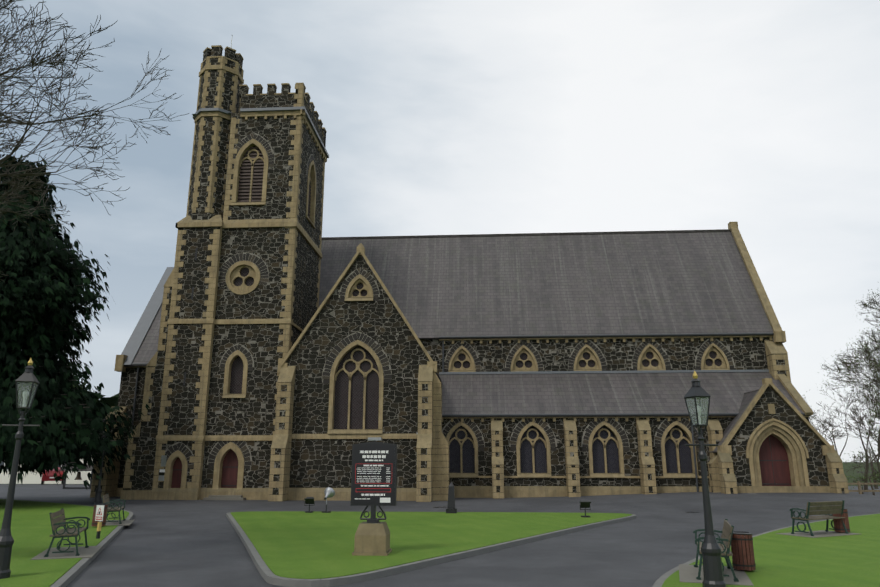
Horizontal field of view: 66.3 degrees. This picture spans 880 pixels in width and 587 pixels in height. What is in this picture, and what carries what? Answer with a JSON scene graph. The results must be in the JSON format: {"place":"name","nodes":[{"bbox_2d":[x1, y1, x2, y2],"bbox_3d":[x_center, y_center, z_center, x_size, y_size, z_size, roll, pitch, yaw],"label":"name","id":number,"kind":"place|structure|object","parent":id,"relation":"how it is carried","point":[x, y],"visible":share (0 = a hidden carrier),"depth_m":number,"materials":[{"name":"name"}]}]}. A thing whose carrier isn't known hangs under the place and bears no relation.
{"place":"outdoors","nodes":[
{"label":"outdoors","id":0,"kind":"place"},
{"bbox_2d":[0,419,104,483],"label":"wall","id":1,"kind":"structure","parent":0,"point":[31,478],"depth_m":67.69,"materials":[{"name":"white paint"}]},
{"bbox_2d":[0,499,132,586],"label":"lawn","id":2,"kind":"structure","parent":0,"point":[31,530],"depth_m":16.70,"materials":[{"name":"green plant"}]},
{"bbox_2d":[0,359,39,578],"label":"lamp post","id":3,"kind":"object","parent":2,"relation":"on","point":[28,377],"visible":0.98,"depth_m":11.77,"materials":[{"name":"black metal"}]},
{"bbox_2d":[95,505,104,538],"bbox_3d":[-8.703,5.898,17.225,0.290,0.930,0.079,-7,-16,28],"label":"caution sign","id":4,"kind":"object","parent":2,"relation":"on","point":[99,513],"visible":0.94,"depth_m":17.22,"materials":[{"name":"white plastic"}]},
{"bbox_2d":[92,504,107,525],"bbox_3d":[-10.213,6.646,20.236,0.392,0.623,0.387,-1,-14,3],"label":"litter bin","id":5,"kind":"object","parent":2,"relation":"on","point":[94,523],"visible":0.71,"depth_m":20.14,"materials":[{"name":"black"}]},
{"bbox_2d":[70,374,118,418],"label":"hedge","id":6,"kind":"object","parent":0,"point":[110,401],"depth_m":95.49,"materials":[{"name":"green plant"}]},
{"bbox_2d":[120,35,328,499],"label":"church tower","id":7,"kind":"structure","parent":0,"point":[240,302],"depth_m":39.59,"materials":[{"name":"black stone"}]},
{"bbox_2d":[226,511,635,586],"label":"lawn island","id":8,"kind":"structure","parent":0,"point":[297,548],"depth_m":17.36,"materials":[{"name":"green plant"}]},
{"bbox_2d":[304,497,314,512],"bbox_3d":[-5.022,8.134,25.960,0.380,0.577,0.310,0,-14,-1],"label":"floodlight","id":9,"kind":"object","parent":8,"relation":"on","point":[309,500],"visible":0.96,"depth_m":25.93,"materials":[{"name":"black metal"}]},
{"bbox_2d":[322,487,334,512],"bbox_3d":[-4.297,7.968,26.038,0.451,0.937,0.500,-1,-14,3],"label":"floodlight","id":10,"kind":"object","parent":8,"relation":"on","point":[329,492],"visible":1,"depth_m":26.00,"materials":[{"name":"silver metal"}]},
{"bbox_2d":[350,437,396,555],"bbox_3d":[-1.443,4.415,14.659,0.984,2.514,0.736,-1,-14,3],"label":"notice board","id":11,"kind":"object","parent":8,"relation":"on","point":[374,476],"visible":0.98,"depth_m":14.64,"materials":[{"name":"metal"}]},
{"bbox_2d":[446,482,456,512],"bbox_3d":[0.438,7.812,25.826,0.408,1.136,0.408,-1,-14,3],"label":"memorial obelisk","id":12,"kind":"object","parent":8,"relation":"on","point":[451,508],"visible":0.98,"depth_m":25.68,"materials":[{"name":"black stone"}]},
{"bbox_2d":[580,500,590,516],"bbox_3d":[5.118,7.595,23.798,0.380,0.577,0.310,2,-14,-6],"label":"floodlight","id":13,"kind":"object","parent":8,"relation":"on","point":[585,504],"visible":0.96,"depth_m":23.77,"materials":[{"name":"black metal"}]},
{"bbox_2d":[0,0,879,461],"label":"sky","id":14,"kind":"structure","parent":0,"point":[438,117],"materials":[{"name":"white"}]},
{"bbox_2d":[652,513,879,586],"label":"lawn","id":15,"kind":"structure","parent":0,"point":[781,560],"depth_m":13.46,"materials":[{"name":"green plant"}]},
{"bbox_2d":[683,371,725,586],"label":"lamp post","id":16,"kind":"object","parent":15,"relation":"on","point":[711,551],"visible":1,"depth_m":10.66,"materials":[{"name":"black metal"}]},
{"bbox_2d":[842,462,879,485],"bbox_3d":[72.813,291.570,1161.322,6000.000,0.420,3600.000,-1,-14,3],"label":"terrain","id":17,"kind":"structure","parent":0,"point":[851,472],"depth_m":151.65,"materials":[{"name":"green plant"}]},
{"bbox_2d":[0,154,149,488],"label":"conifer tree","id":18,"kind":"object","parent":17,"relation":"on","point":[42,299],"visible":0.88,"depth_m":32.37,"materials":[{"name":"green plant"}]},
{"bbox_2d":[0,0,188,281],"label":"bare tree","id":19,"kind":"object","parent":17,"relation":"on","point":[41,62],"visible":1,"depth_m":14.58,"materials":[{"name":"grey plant"}]},
{"bbox_2d":[0,484,879,586],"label":"asphalt drive","id":20,"kind":"object","parent":17,"relation":"on","point":[177,543],"depth_m":18.01,"materials":[{"name":"grey asphalt"}]},
{"bbox_2d":[41,467,64,483],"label":"red car","id":21,"kind":"object","parent":20,"relation":"on","point":[49,476],"visible":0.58,"depth_m":60.83,"materials":[{"name":"red paint"}]},
{"bbox_2d":[59,464,93,488],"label":"bell shelter","id":22,"kind":"object","parent":20,"relation":"on","point":[78,476],"visible":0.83,"depth_m":51.32,"materials":[{"name":"black metal"}]},
{"bbox_2d":[94,430,106,502],"bbox_3d":[-17.119,8.699,34.102,0.440,3.660,0.459,-9,-17,32],"label":"trunk","id":23,"kind":"object","parent":20,"relation":"on","point":[98,491],"visible":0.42,"depth_m":33.75,"materials":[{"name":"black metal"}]},
{"bbox_2d":[90,267,173,497],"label":"church wing","id":24,"kind":"structure","parent":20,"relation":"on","point":[133,359],"depth_m":41.75,"materials":[{"name":"black stone"}]},
{"bbox_2d":[268,243,448,501],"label":"church transept","id":25,"kind":"structure","parent":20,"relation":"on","point":[357,365],"depth_m":37.34,"materials":[{"name":"black stone"}]},
{"bbox_2d":[30,507,858,585],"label":"bench pads","id":26,"kind":"object","parent":20,"relation":"on","point":[688,573],"visible":0.6,"depth_m":13.82,"materials":[{"name":"grey concrete"}]},
{"bbox_2d":[44,508,89,556],"bbox_3d":[-8.008,5.148,14.589,0.663,0.892,1.500,5,-15,-19],"label":"bench","id":27,"kind":"object","parent":26,"relation":"on","point":[68,532],"visible":0.98,"depth_m":14.04,"materials":[{"name":"green metal"}]},
{"bbox_2d":[102,493,125,523],"bbox_3d":[-10.465,6.906,21.638,0.663,0.892,1.500,5,-15,-19],"label":"bench","id":28,"kind":"object","parent":26,"relation":"on","point":[112,509],"visible":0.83,"depth_m":21.13,"materials":[{"name":"green metal"}]},
{"bbox_2d":[693,518,738,581],"bbox_3d":[4.766,4.449,11.782,0.663,0.892,1.500,-5,-15,18],"label":"bench","id":29,"kind":"object","parent":26,"relation":"on","point":[726,536],"visible":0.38,"depth_m":11.21,"materials":[{"name":"green metal"}]},
{"bbox_2d":[731,531,755,569],"bbox_3d":[5.454,4.631,12.154,0.392,0.623,0.387,-1,-14,3],"label":"litter bin","id":30,"kind":"object","parent":26,"relation":"on","point":[742,551],"visible":0.92,"depth_m":12.02,"materials":[{"name":"brown wood"}]},
{"bbox_2d":[790,500,848,535],"bbox_3d":[10.243,6.065,18.267,1.500,0.892,0.663,7,-16,-26],"label":"bench","id":31,"kind":"object","parent":26,"relation":"on","point":[824,508],"visible":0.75,"depth_m":18.10,"materials":[{"name":"brown wood"}]},
{"bbox_2d":[833,508,849,531],"bbox_3d":[11.019,6.221,18.529,0.392,0.623,0.387,-1,-14,3],"label":"litter bin","id":32,"kind":"object","parent":26,"relation":"on","point":[838,525],"visible":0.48,"depth_m":18.39,"materials":[{"name":"brown wood"}]},
{"bbox_2d":[707,378,848,493],"bbox_3d":[18.269,8.697,38.722,6.370,7.100,7.300,-1,-14,3],"label":"church porch","id":33,"kind":"object","parent":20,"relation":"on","point":[773,440],"visible":0.83,"depth_m":36.62,"materials":[{"name":"stone"}]},
{"bbox_2d":[319,222,813,498],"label":"church nave","id":34,"kind":"structure","parent":17,"relation":"on","point":[569,364],"depth_m":43.99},
{"bbox_2d":[809,417,845,441],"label":"tree","id":35,"kind":"object","parent":17,"relation":"on","point":[839,435],"visible":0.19,"depth_m":93.57,"materials":[{"name":"grey plant"}]},
{"bbox_2d":[802,387,869,456],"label":"bare tree","id":36,"kind":"object","parent":17,"relation":"on","point":[845,420],"visible":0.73,"depth_m":43.83,"materials":[{"name":"grey plant"}]},
{"bbox_2d":[819,383,879,489],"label":"bare tree","id":37,"kind":"object","parent":17,"relation":"on","point":[866,466],"visible":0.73,"depth_m":47.42,"materials":[{"name":"grey plant"}]},
{"bbox_2d":[820,384,879,475],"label":"bare tree","id":38,"kind":"object","parent":17,"relation":"on","point":[877,461],"visible":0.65,"depth_m":59.90,"materials":[{"name":"grey plant"}]},
{"bbox_2d":[821,289,879,443],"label":"bare tree","id":39,"kind":"object","parent":17,"relation":"on","point":[869,355],"visible":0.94,"depth_m":44.28,"materials":[{"name":"grey plant"}]},
{"bbox_2d":[826,350,879,390],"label":"bare tree","id":40,"kind":"object","parent":17,"relation":"on","point":[852,379],"visible":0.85,"depth_m":43.53,"materials":[{"name":"grey plant"}]},
{"bbox_2d":[831,412,878,488],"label":"bare tree","id":41,"kind":"object","parent":17,"relation":"on","point":[872,468],"visible":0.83,"depth_m":53.64,"materials":[{"name":"grey plant"}]},
{"bbox_2d":[840,340,879,455],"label":"bare tree","id":42,"kind":"object","parent":17,"relation":"on","point":[878,449],"visible":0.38,"depth_m":47.52,"materials":[{"name":"grey plant"}]},
{"bbox_2d":[844,404,877,445],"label":"tree","id":43,"kind":"object","parent":17,"relation":"on","point":[857,415],"visible":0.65,"depth_m":84.26,"materials":[{"name":"grey plant"}]},
{"bbox_2d":[842,443,879,494],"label":"bare tree","id":44,"kind":"object","parent":17,"relation":"on","point":[874,460],"visible":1,"depth_m":41.74,"materials":[{"name":"grey plant"}]},
{"bbox_2d":[849,473,875,493],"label":"bare hedge","id":45,"kind":"object","parent":17,"relation":"on","point":[861,480],"visible":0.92,"depth_m":43.78,"materials":[{"name":"plant"}]},
{"bbox_2d":[848,481,879,493],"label":"fence","id":46,"kind":"object","parent":17,"relation":"on","point":[859,490],"visible":0.42,"depth_m":38.85,"materials":[{"name":"brown wood"}]},
{"bbox_2d":[852,448,878,473],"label":"tree","id":47,"kind":"object","parent":17,"relation":"on","point":[854,468],"visible":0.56,"depth_m":100.35,"materials":[{"name":"grey plant"}]},
{"bbox_2d":[861,468,879,481],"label":"shrub","id":48,"kind":"object","parent":17,"relation":"on","point":[875,473],"visible":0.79,"depth_m":42.20,"materials":[{"name":"brown plant"}]},
{"bbox_2d":[867,468,879,489],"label":"bare hedge","id":49,"kind":"object","parent":17,"relation":"on","point":[876,479],"visible":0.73,"depth_m":43.95,"materials":[{"name":"plant"}]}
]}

